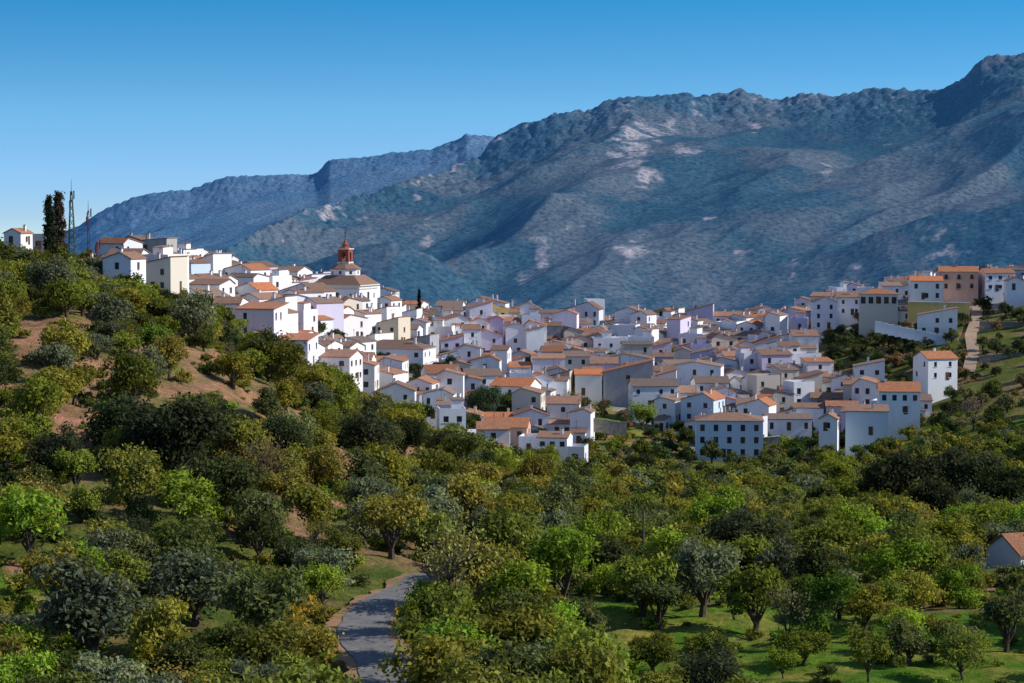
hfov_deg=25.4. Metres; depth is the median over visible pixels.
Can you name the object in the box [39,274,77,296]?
olive tree
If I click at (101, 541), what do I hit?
grey olive tree
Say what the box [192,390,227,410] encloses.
olive tree
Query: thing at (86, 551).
almond tree
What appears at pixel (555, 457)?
almond tree
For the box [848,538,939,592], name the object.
almond tree
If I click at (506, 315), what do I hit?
village house
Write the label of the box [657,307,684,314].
village house
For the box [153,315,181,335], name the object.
olive tree
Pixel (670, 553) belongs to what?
olive tree
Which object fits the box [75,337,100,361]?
olive tree
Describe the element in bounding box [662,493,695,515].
olive tree
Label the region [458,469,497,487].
almond tree
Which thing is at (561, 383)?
village house
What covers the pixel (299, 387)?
olive tree
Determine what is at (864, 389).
village house
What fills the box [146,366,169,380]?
grey olive tree
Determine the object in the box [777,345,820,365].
village house
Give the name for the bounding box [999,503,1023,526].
almond tree
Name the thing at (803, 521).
olive tree
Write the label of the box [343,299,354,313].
village house
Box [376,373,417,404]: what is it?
village house
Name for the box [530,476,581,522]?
olive tree
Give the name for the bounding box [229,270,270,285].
village house
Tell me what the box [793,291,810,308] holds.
village house
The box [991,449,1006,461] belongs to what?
almond tree
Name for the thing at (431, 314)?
village house
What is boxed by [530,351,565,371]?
village house
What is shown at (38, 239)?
white hut
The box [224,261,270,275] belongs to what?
village house
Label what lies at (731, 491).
almond tree
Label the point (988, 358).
stone retaining wall
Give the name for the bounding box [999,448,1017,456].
olive tree
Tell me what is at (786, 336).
village house
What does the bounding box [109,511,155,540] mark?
holm oak tree
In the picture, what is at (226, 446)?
holm oak tree
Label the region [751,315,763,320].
village house
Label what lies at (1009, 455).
holm oak tree
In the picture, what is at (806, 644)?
almond tree
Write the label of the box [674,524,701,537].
olive tree
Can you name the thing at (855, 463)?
olive tree
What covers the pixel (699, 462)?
olive tree
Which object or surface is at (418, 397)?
village house
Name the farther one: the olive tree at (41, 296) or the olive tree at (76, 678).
the olive tree at (41, 296)
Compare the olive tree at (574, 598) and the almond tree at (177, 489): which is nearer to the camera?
the olive tree at (574, 598)
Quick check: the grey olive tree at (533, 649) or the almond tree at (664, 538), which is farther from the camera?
the almond tree at (664, 538)
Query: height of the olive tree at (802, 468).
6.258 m
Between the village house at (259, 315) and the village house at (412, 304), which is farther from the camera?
the village house at (412, 304)
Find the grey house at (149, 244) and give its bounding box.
[138,235,177,253]
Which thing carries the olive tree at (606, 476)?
on the hillside terrain
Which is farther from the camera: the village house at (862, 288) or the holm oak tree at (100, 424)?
the village house at (862, 288)
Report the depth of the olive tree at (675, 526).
235.85 m
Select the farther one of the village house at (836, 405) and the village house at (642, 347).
the village house at (642, 347)
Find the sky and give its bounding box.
[0,0,1023,240]
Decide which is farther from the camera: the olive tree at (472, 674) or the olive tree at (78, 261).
the olive tree at (78, 261)
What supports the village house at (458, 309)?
on the hillside terrain
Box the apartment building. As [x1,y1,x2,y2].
[694,407,763,461]
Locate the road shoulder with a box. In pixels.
[323,573,416,682]
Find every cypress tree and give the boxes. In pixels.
[42,194,57,250]
[53,190,68,253]
[417,289,421,307]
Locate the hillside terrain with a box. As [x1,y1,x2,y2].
[0,53,1023,682]
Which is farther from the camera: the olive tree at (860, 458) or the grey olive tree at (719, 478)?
the olive tree at (860, 458)
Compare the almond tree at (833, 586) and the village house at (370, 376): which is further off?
the village house at (370, 376)
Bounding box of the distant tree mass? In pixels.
[3,243,1023,468]
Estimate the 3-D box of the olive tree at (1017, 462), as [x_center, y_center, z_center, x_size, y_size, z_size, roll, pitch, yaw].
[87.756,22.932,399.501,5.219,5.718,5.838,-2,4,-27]
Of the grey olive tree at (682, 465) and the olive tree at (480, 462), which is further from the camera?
the grey olive tree at (682, 465)
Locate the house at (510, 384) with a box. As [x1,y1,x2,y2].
[489,374,541,406]
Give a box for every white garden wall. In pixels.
[763,436,779,447]
[875,321,913,339]
[914,330,946,344]
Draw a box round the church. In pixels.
[316,230,379,308]
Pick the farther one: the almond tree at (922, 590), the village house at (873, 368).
the village house at (873, 368)
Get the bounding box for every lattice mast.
[67,188,76,256]
[86,209,91,257]
[95,240,100,257]
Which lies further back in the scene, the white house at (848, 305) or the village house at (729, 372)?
the white house at (848, 305)
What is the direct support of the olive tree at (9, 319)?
on the hillside terrain
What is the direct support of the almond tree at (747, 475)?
on the hillside terrain
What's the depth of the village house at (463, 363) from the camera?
583.21 m
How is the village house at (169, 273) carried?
on the hillside terrain
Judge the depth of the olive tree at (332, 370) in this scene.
317.85 m
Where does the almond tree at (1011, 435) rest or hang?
on the hillside terrain
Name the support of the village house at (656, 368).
on the hillside terrain
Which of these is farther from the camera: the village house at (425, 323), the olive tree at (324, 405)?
the village house at (425, 323)
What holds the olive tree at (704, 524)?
on the hillside terrain
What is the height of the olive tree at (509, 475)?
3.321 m
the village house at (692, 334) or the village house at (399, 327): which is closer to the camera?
the village house at (399, 327)
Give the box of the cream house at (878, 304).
[858,285,898,336]
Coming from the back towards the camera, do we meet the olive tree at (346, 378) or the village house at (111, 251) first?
the village house at (111, 251)
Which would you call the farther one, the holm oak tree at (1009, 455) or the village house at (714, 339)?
the village house at (714, 339)
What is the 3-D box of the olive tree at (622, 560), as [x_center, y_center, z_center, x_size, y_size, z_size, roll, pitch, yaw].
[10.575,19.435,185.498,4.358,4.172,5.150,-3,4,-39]
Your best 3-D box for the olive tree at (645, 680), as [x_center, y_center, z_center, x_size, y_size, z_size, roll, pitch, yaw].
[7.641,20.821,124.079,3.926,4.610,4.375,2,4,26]
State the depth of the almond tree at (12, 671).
128.13 m
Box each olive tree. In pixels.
[0,237,18,259]
[0,269,16,284]
[0,277,34,299]
[0,288,23,335]
[0,325,19,354]
[0,349,21,366]
[0,358,22,389]
[0,388,13,407]
[0,413,59,462]
[0,417,33,466]
[0,481,71,538]
[0,596,18,617]
[0,604,47,630]
[0,620,9,642]
[0,629,43,675]
[0,653,39,680]
[3,639,34,655]
[7,248,36,262]
[8,296,31,318]
[9,245,25,255]
[9,464,61,490]
[10,305,24,322]
[14,537,92,600]
[14,549,145,657]
[15,669,101,682]
[23,282,43,307]
[24,263,76,298]
[25,253,78,306]
[26,247,56,260]
[26,342,79,369]
[32,365,90,413]
[33,642,104,680]
[35,257,51,264]
[36,289,47,299]
[36,397,62,418]
[37,315,91,362]
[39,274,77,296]
[40,591,90,638]
[41,277,88,317]
[44,243,68,260]
[49,446,102,492]
[56,360,105,405]
[58,650,149,682]
[63,256,92,282]
[63,482,105,523]
[67,279,102,316]
[69,255,93,270]
[74,274,98,303]
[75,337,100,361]
[76,280,109,313]
[76,527,134,570]
[78,264,100,280]
[79,290,137,323]
[80,514,131,541]
[81,256,109,274]
[81,264,108,281]
[83,331,116,359]
[88,568,133,604]
[92,441,166,506]
[92,443,112,474]
[94,321,128,349]
[96,348,162,403]
[97,280,131,293]
[97,425,151,452]
[99,546,150,583]
[104,286,153,315]
[106,329,141,352]
[110,319,136,336]
[111,667,186,682]
[112,270,143,283]
[117,278,160,310]
[117,530,165,570]
[118,670,148,681]
[119,591,196,677]
[121,577,159,601]
[123,318,140,333]
[123,492,157,523]
[123,594,187,634]
[129,311,159,330]
[130,371,159,398]
[132,344,168,367]
[136,635,225,682]
[137,296,174,317]
[145,545,244,626]
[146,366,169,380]
[149,283,163,291]
[149,515,219,561]
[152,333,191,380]
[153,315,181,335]
[163,295,174,302]
[165,390,216,407]
[167,288,218,346]
[172,296,214,311]
[173,301,218,334]
[176,287,188,297]
[176,513,225,552]
[182,449,271,513]
[186,657,249,682]
[190,328,219,351]
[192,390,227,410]
[192,431,220,463]
[194,313,225,334]
[197,620,256,657]
[198,643,240,663]
[206,412,277,467]
[210,563,319,629]
[211,307,223,338]
[211,350,255,389]
[213,302,228,321]
[214,652,360,682]
[215,556,267,590]
[215,656,287,682]
[216,621,331,669]
[220,305,236,324]
[220,322,238,351]
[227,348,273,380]
[227,486,289,545]
[228,508,287,561]
[233,327,244,338]
[234,342,248,352]
[240,325,292,382]
[251,382,283,418]
[251,673,307,682]
[252,467,312,522]
[258,564,294,587]
[261,337,308,382]
[261,565,287,589]
[261,658,322,681]
[263,612,344,663]
[264,442,311,474]
[268,408,318,440]
[272,377,300,412]
[272,650,312,678]
[279,479,344,542]
[280,374,308,397]
[290,544,359,597]
[294,366,338,397]
[296,443,348,491]
[300,381,338,409]
[300,598,330,623]
[307,423,336,448]
[310,361,346,386]
[315,398,342,416]
[317,525,366,567]
[321,413,343,434]
[329,478,358,509]
[333,443,394,490]
[335,371,356,387]
[335,411,350,441]
[340,472,401,504]
[341,397,364,414]
[342,492,393,539]
[343,496,380,547]
[350,494,434,559]
[356,438,414,492]
[360,391,375,399]
[373,628,505,682]
[375,404,421,422]
[376,399,394,418]
[378,393,395,402]
[389,424,405,446]
[391,491,421,503]
[391,505,457,563]
[391,596,472,659]
[394,484,426,494]
[398,581,483,625]
[399,463,435,487]
[400,479,454,537]
[401,454,424,469]
[401,496,466,549]
[408,446,469,480]
[408,447,448,461]
[410,473,451,488]
[418,413,432,427]
[422,430,438,448]
[428,532,527,612]
[430,649,533,682]
[434,423,464,449]
[438,432,488,477]
[440,472,500,525]
[443,422,471,430]
[444,579,482,610]
[445,636,560,682]
[449,509,463,536]
[455,449,483,462]
[455,459,502,481]
[460,480,506,503]
[464,504,494,525]
[468,505,542,561]
[470,458,498,466]
[470,462,503,483]
[471,594,574,647]
[474,430,494,448]
[479,550,522,600]
[486,438,503,449]
[486,586,568,624]
[491,492,543,517]
[493,487,536,507]
[496,465,513,481]
[497,470,521,485]
[498,475,518,492]
[504,483,541,496]
[505,443,524,458]
[508,479,534,489]
[512,461,558,478]
[512,666,583,682]
[513,453,556,481]
[515,541,552,577]
[515,653,542,679]
[517,486,547,495]
[519,473,551,490]
[521,446,543,455]
[524,492,542,508]
[524,639,556,672]
[526,580,558,600]
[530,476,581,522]
[532,507,576,535]
[532,527,552,541]
[532,614,649,682]
[534,491,578,508]
[536,519,548,538]
[539,636,626,682]
[546,470,563,492]
[548,469,590,505]
[548,592,601,622]
[551,559,588,599]
[553,465,578,474]
[558,455,593,474]
[563,456,577,462]
[565,498,585,523]
[571,598,610,639]
[574,496,587,508]
[576,496,614,517]
[578,475,603,496]
[579,510,634,538]
[581,453,613,468]
[582,531,635,575]
[583,489,621,512]
[585,458,604,468]
[589,479,632,500]
[595,476,614,484]
[598,473,615,479]
[600,467,612,477]
[600,494,653,525]
[604,458,618,472]
[604,474,646,487]
[604,552,683,625]
[610,459,631,478]
[612,555,646,570]
[615,511,662,542]
[616,466,652,486]
[616,534,647,551]
[617,583,643,600]
[623,489,668,511]
[623,633,681,672]
[625,480,645,496]
[627,576,694,629]
[632,543,647,557]
[632,665,696,682]
[633,462,645,470]
[638,466,665,481]
[640,478,676,502]
[643,502,667,511]
[643,541,686,581]
[644,464,662,469]
[644,509,684,524]
[644,678,663,682]
[648,517,677,531]
[649,466,667,472]
[651,509,672,517]
[656,507,684,516]
[657,468,688,484]
[658,479,683,489]
[661,479,687,499]
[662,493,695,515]
[662,520,702,535]
[663,535,744,616]
[664,456,675,465]
[664,467,695,481]
[668,459,690,471]
[672,477,691,489]
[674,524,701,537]
[678,487,692,496]
[681,555,688,590]
[682,532,745,581]
[683,476,716,496]
[688,475,721,489]
[688,630,734,657]
[693,459,706,470]
[694,468,716,478]
[695,461,717,471]
[696,517,718,532]
[699,474,736,485]
[704,463,733,478]
[704,626,729,641]
[708,511,774,532]
[709,482,731,510]
[714,561,794,632]
[723,674,775,682]
[725,470,741,487]
[726,503,790,526]
[730,532,779,590]
[731,454,753,466]
[735,455,768,473]
[736,463,756,477]
[738,468,762,478]
[739,499,792,524]
[740,473,769,485]
[741,473,770,487]
[745,451,779,471]
[749,482,785,500]
[749,536,803,580]
[756,495,768,505]
[762,490,811,509]
[767,472,782,479]
[767,476,786,484]
[767,482,806,503]
[769,480,786,486]
[770,457,802,480]
[772,452,789,467]
[773,456,786,467]
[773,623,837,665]
[777,482,798,493]
[777,482,805,496]
[778,501,803,513]
[779,521,796,528]
[782,510,799,523]
[785,526,809,540]
[785,573,819,603]
[789,517,870,563]
[789,533,846,605]
[790,472,825,491]
[791,467,809,481]
[791,516,822,529]
[792,504,836,518]
[793,471,822,485]
[793,538,851,561]
[796,464,819,470]
[796,542,857,574]
[803,478,842,504]
[803,481,841,504]
[805,464,829,473]
[805,494,845,518]
[805,501,835,519]
[809,469,829,482]
[810,514,858,561]
[815,459,838,468]
[821,565,862,618]
[822,560,856,575]
[830,494,849,509]
[834,480,858,497]
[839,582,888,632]
[843,501,865,513]
[845,494,862,504]
[846,532,908,595]
[847,458,857,467]
[847,489,867,497]
[849,525,902,573]
[850,470,864,486]
[854,488,894,506]
[856,452,877,462]
[858,451,875,461]
[858,455,874,465]
[863,491,923,520]
[868,484,884,494]
[869,519,953,577]
[873,436,904,454]
[873,600,915,626]
[880,508,922,528]
[882,613,930,666]
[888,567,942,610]
[898,483,920,497]
[898,496,939,519]
[903,477,923,496]
[906,443,931,453]
[913,445,941,459]
[921,613,961,651]
[925,512,992,543]
[927,620,990,666]
[928,563,954,585]
[929,436,948,454]
[935,556,988,590]
[940,430,965,448]
[944,530,988,558]
[945,541,991,571]
[951,499,1012,523]
[954,437,983,456]
[955,487,974,500]
[962,490,1016,513]
[965,485,987,502]
[972,438,987,453]
[972,589,1023,652]
[977,427,1004,443]
[980,520,1023,551]
[981,501,1023,528]
[983,436,1015,451]
[993,429,1021,444]
[996,516,1023,531]
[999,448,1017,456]
[1007,436,1019,446]
[1007,496,1023,505]
[1009,457,1022,466]
[1010,576,1023,599]
[1014,437,1023,454]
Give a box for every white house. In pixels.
[173,248,191,258]
[376,337,436,373]
[376,352,406,361]
[420,361,460,378]
[435,295,465,310]
[461,365,502,389]
[519,433,537,449]
[536,428,573,461]
[568,444,587,460]
[601,346,654,364]
[627,375,678,423]
[670,354,724,384]
[762,410,812,449]
[810,293,837,336]
[818,408,840,451]
[834,289,861,325]
[876,378,920,438]
[908,273,943,301]
[912,347,958,402]
[916,304,957,345]
[978,266,1015,302]
[1003,273,1023,310]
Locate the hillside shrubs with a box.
[0,292,1023,682]
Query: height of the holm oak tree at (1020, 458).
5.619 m
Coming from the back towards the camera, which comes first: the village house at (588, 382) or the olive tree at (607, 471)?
the village house at (588, 382)
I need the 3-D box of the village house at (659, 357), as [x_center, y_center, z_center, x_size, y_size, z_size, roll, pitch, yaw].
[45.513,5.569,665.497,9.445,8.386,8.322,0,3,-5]
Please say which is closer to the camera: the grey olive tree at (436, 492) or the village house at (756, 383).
the grey olive tree at (436, 492)
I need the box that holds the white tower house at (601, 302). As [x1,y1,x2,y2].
[584,299,604,321]
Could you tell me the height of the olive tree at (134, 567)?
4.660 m
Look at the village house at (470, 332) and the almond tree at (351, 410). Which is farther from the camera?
the village house at (470, 332)
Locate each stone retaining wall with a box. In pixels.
[593,418,626,435]
[979,321,1023,331]
[979,352,1023,363]
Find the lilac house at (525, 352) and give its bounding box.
[511,349,535,358]
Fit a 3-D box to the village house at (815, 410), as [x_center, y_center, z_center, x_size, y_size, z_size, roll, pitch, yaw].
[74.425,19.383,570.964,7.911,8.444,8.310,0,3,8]
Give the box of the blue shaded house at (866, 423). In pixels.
[844,403,888,455]
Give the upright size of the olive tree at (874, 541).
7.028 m
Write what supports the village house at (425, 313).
on the hillside terrain
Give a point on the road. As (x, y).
(366, 642)
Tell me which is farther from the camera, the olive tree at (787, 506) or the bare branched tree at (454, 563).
the olive tree at (787, 506)
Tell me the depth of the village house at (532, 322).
671.15 m
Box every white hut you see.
[2,225,33,248]
[33,234,47,252]
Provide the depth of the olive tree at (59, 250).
466.69 m
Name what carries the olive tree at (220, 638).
on the hillside terrain
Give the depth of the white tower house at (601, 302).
757.86 m
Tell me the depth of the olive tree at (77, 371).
241.43 m
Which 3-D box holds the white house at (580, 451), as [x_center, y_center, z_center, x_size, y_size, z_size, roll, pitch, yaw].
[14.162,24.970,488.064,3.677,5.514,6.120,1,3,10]
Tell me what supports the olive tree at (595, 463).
on the hillside terrain
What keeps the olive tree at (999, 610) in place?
on the hillside terrain
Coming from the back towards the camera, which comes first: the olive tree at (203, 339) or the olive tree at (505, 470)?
the olive tree at (505, 470)
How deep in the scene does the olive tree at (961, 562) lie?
190.58 m
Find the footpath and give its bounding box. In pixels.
[963,307,982,372]
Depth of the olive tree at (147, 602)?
157.44 m
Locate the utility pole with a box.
[635,511,650,544]
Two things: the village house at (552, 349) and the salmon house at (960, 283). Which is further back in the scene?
the salmon house at (960, 283)
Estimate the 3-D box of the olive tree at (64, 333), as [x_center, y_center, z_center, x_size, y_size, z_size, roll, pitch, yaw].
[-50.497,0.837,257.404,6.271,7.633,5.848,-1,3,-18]
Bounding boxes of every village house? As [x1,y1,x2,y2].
[98,237,143,258]
[101,248,147,283]
[107,245,151,254]
[123,232,152,239]
[141,245,188,292]
[146,252,188,293]
[177,242,197,254]
[178,242,203,256]
[185,248,199,258]
[189,256,211,273]
[189,273,202,282]
[189,278,235,296]
[189,284,229,295]
[193,270,229,278]
[197,250,231,273]
[204,249,221,255]
[212,288,250,325]
[222,249,239,261]
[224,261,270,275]
[225,275,238,292]
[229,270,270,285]
[234,302,288,335]
[236,282,278,294]
[241,289,282,301]
[242,261,278,272]
[263,292,297,310]
[269,268,291,293]
[271,296,298,332]
[279,282,336,296]
[280,333,319,364]
[282,286,324,296]
[282,291,306,301]
[285,263,313,276]
[292,279,308,285]
[297,271,317,282]
[297,301,317,331]
[299,330,316,332]
[305,271,330,279]
[306,294,344,331]
[313,308,334,336]
[314,269,330,273]
[317,332,343,340]
[318,333,343,348]
[318,341,363,390]
[318,342,325,361]
[337,294,362,309]
[338,338,365,351]
[342,329,376,360]
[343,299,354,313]
[344,314,367,336]
[345,293,370,309]
[354,307,381,334]
[356,348,376,360]
[363,330,393,340]
[363,353,379,395]
[371,300,399,320]
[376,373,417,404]
[377,285,380,297]
[377,289,402,316]
[377,309,409,339]
[377,354,409,380]
[379,358,408,381]
[379,366,406,386]
[380,285,398,296]
[402,303,406,311]
[402,305,422,320]
[404,301,428,310]
[406,307,428,314]
[406,331,438,354]
[406,375,440,393]
[410,316,430,335]
[410,317,423,335]
[416,393,422,403]
[420,383,457,427]
[421,315,432,324]
[423,305,434,312]
[428,311,441,317]
[428,319,454,338]
[432,309,452,324]
[435,366,465,397]
[435,390,449,427]
[437,349,457,362]
[437,397,465,429]
[438,308,468,334]
[439,331,463,351]
[441,305,463,314]
[452,356,471,369]
[457,340,481,361]
[460,324,481,345]
[461,303,469,315]
[464,374,482,409]
[465,298,492,318]
[466,291,509,307]
[466,406,484,427]
[467,429,509,445]
[469,315,489,329]
[469,354,501,368]
[475,411,510,446]
[481,326,502,350]
[481,348,489,355]
[483,408,512,416]
[487,315,504,344]
[489,345,511,372]
[490,315,516,316]
[493,301,508,314]
[502,320,525,351]
[502,364,515,376]
[504,315,520,323]
[508,361,531,369]
[509,299,541,313]
[509,308,520,313]
[510,367,532,377]
[511,355,524,360]
[511,385,545,410]
[512,404,549,432]
[519,308,540,324]
[523,317,547,342]
[525,323,544,352]
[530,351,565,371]
[533,365,554,387]
[539,309,564,321]
[540,343,563,352]
[541,383,556,408]
[542,365,566,374]
[543,318,561,340]
[543,362,574,394]
[544,342,568,350]
[546,392,581,430]
[548,338,580,349]
[550,373,570,395]
[552,307,579,328]
[561,332,591,347]
[562,326,584,337]
[562,344,590,369]
[565,296,603,326]
[567,341,593,352]
[568,343,599,356]
[569,399,595,443]
[574,369,602,404]
[577,325,605,332]
[579,316,591,327]
[581,366,602,369]
[585,331,601,338]
[586,345,606,356]
[589,354,618,368]
[591,322,608,329]
[591,330,628,353]
[603,356,653,406]
[608,323,621,332]
[613,324,639,336]
[614,304,642,323]
[620,340,652,355]
[628,329,653,343]
[629,307,656,324]
[630,320,656,326]
[634,323,658,343]
[651,338,672,351]
[652,350,673,364]
[653,365,675,373]
[653,365,677,377]
[653,392,684,430]
[654,305,672,312]
[655,338,677,345]
[656,310,675,318]
[656,317,666,325]
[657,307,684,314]
[659,328,666,337]
[660,354,693,364]
[666,313,691,337]
[672,337,695,348]
[673,344,691,358]
[678,326,709,344]
[678,378,698,396]
[681,384,725,420]
[684,412,703,431]
[687,297,714,320]
[690,336,711,349]
[690,373,729,393]
[691,311,702,326]
[691,345,715,359]
[699,353,709,359]
[701,323,721,332]
[703,318,714,323]
[703,328,727,335]
[703,382,735,397]
[706,330,738,350]
[708,349,738,368]
[713,309,744,323]
[713,341,736,354]
[715,318,733,322]
[715,347,736,358]
[716,320,744,331]
[722,392,735,402]
[723,406,737,411]
[724,362,751,379]
[725,328,747,339]
[725,403,736,410]
[729,311,755,321]
[729,387,746,396]
[730,374,741,389]
[735,345,756,371]
[736,320,762,330]
[736,392,749,396]
[736,397,773,408]
[737,339,754,350]
[737,390,777,415]
[740,369,754,390]
[747,327,769,339]
[747,373,779,396]
[748,303,775,312]
[748,412,768,436]
[749,369,769,373]
[749,393,772,397]
[750,311,766,315]
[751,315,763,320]
[751,346,792,370]
[752,333,785,348]
[754,327,776,340]
[759,385,795,411]
[762,307,787,329]
[764,306,788,335]
[766,360,785,373]
[767,337,800,350]
[771,363,799,387]
[776,408,795,412]
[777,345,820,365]
[778,329,788,340]
[781,306,810,329]
[783,380,814,401]
[786,360,801,370]
[788,327,818,352]
[791,311,807,328]
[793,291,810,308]
[793,402,824,432]
[795,364,823,391]
[800,355,834,373]
[810,290,834,299]
[810,389,842,402]
[822,369,833,391]
[822,371,829,379]
[824,400,858,426]
[828,281,849,291]
[829,372,838,378]
[831,371,852,391]
[840,401,864,431]
[842,375,878,400]
[847,280,862,290]
[851,376,881,403]
[852,357,885,380]
[857,287,873,290]
[878,282,902,299]
[884,275,906,281]
[898,300,907,322]
[901,282,907,296]
[920,394,932,420]
[922,271,931,275]
[1006,264,1023,278]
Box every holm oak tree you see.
[11,276,35,299]
[23,420,87,481]
[79,391,165,446]
[103,391,240,473]
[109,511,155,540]
[159,289,178,300]
[202,402,267,459]
[257,330,309,382]
[257,414,315,453]
[268,532,335,576]
[332,407,401,449]
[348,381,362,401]
[359,397,382,417]
[387,415,429,455]
[426,427,469,449]
[452,504,542,550]
[464,382,505,411]
[476,448,498,461]
[562,464,599,478]
[599,526,621,577]
[623,452,660,467]
[670,633,747,682]
[678,491,696,500]
[695,503,802,579]
[803,468,831,479]
[852,448,945,495]
[855,475,877,493]
[875,447,908,460]
[903,476,966,514]
[926,441,1006,494]
[968,460,1023,503]
[1001,452,1017,461]
[1009,453,1023,464]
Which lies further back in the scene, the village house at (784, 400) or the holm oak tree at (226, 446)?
the village house at (784, 400)
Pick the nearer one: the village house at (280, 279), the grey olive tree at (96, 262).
the grey olive tree at (96, 262)
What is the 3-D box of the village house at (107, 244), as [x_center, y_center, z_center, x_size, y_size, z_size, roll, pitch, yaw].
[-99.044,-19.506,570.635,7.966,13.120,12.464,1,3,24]
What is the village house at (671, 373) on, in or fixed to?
on the hillside terrain
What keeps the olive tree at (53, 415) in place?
on the hillside terrain
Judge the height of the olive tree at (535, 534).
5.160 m
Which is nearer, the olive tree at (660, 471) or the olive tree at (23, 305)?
the olive tree at (23, 305)
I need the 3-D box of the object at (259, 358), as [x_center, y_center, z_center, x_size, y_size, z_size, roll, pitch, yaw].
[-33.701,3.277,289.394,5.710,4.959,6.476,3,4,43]
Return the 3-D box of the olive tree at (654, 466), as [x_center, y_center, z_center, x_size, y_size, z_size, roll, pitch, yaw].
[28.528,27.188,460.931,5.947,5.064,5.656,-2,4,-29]
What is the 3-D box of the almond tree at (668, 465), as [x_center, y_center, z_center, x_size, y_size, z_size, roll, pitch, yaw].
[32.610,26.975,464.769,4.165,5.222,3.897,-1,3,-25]
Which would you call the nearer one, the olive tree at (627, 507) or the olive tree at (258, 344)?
the olive tree at (627, 507)
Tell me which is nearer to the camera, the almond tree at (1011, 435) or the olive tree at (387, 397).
the almond tree at (1011, 435)
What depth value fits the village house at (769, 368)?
620.73 m
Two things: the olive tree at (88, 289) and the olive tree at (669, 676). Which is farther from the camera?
the olive tree at (88, 289)
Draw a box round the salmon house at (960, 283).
[936,260,978,305]
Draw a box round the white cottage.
[983,532,1023,568]
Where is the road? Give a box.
[337,573,443,682]
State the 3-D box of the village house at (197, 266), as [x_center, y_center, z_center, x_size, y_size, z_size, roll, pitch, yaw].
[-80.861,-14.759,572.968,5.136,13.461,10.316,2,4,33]
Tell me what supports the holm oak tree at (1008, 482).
on the hillside terrain
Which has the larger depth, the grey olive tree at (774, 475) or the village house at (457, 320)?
the village house at (457, 320)
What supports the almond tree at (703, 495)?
on the hillside terrain
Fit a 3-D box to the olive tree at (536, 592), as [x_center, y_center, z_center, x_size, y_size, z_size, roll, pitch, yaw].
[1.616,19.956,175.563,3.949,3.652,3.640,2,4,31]
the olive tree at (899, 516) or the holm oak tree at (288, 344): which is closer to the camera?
the olive tree at (899, 516)
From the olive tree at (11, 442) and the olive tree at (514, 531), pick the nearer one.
the olive tree at (514, 531)
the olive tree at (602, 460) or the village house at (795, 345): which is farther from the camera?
the village house at (795, 345)
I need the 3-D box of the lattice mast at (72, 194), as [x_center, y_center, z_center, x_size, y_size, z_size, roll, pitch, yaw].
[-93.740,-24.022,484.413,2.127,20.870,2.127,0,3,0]
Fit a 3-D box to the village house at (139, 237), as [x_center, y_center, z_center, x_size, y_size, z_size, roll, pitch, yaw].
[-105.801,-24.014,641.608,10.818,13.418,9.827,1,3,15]
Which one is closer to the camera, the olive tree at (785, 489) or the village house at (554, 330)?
the olive tree at (785, 489)
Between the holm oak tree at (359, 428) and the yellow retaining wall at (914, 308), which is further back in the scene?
the yellow retaining wall at (914, 308)
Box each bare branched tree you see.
[14,470,70,527]
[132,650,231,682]
[222,341,236,354]
[232,434,299,492]
[300,515,341,545]
[371,527,401,549]
[396,514,504,605]
[563,386,586,405]
[591,396,615,417]
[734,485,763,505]
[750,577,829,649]
[918,501,938,522]
[954,430,979,444]
[958,396,986,430]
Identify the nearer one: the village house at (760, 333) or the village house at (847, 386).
the village house at (847, 386)
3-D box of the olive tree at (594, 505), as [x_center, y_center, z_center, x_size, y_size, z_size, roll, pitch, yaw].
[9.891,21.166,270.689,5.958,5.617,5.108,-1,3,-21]
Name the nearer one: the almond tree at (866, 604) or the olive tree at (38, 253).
the almond tree at (866, 604)
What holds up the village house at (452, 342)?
on the hillside terrain
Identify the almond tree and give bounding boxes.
[0,258,20,279]
[0,372,68,437]
[0,482,80,567]
[0,621,66,655]
[0,646,64,682]
[5,258,39,286]
[64,537,109,575]
[92,279,109,286]
[106,276,122,283]
[134,322,175,350]
[140,289,163,299]
[150,467,231,528]
[186,669,218,682]
[223,318,250,339]
[242,330,257,342]
[281,592,318,629]
[298,404,334,430]
[299,561,353,605]
[328,378,361,414]
[335,395,359,415]
[384,399,410,414]
[386,398,428,419]
[394,577,453,614]
[414,616,507,652]
[425,425,444,434]
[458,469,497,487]
[475,556,560,614]
[486,443,522,469]
[492,453,516,470]
[518,448,535,459]
[524,522,603,596]
[540,444,565,463]
[542,453,561,463]
[543,600,585,628]
[565,506,626,579]
[586,560,617,590]
[588,462,606,474]
[592,471,610,478]
[627,400,659,430]
[637,522,699,579]
[663,460,676,469]
[679,493,744,530]
[683,467,695,478]
[685,486,715,504]
[705,576,725,602]
[712,481,747,507]
[740,483,759,506]
[742,471,758,481]
[757,474,775,481]
[766,644,802,678]
[791,569,863,645]
[813,449,836,463]
[822,457,857,483]
[826,474,847,487]
[831,496,882,566]
[836,454,862,467]
[840,621,896,682]
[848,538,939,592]
[857,458,889,476]
[858,515,896,537]
[874,606,929,641]
[875,577,912,612]
[913,509,974,551]
[926,630,991,679]
[929,562,983,608]
[932,676,965,682]
[936,502,974,518]
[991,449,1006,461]
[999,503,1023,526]
[1000,458,1014,468]
[1005,431,1020,442]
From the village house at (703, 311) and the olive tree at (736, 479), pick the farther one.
the village house at (703, 311)
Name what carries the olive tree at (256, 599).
on the hillside terrain
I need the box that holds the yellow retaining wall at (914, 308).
[907,301,969,323]
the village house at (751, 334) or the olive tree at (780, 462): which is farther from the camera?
the village house at (751, 334)
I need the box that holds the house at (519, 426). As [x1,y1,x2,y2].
[484,409,531,448]
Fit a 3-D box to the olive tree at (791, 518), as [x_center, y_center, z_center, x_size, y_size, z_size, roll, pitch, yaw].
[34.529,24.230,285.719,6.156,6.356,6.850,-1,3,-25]

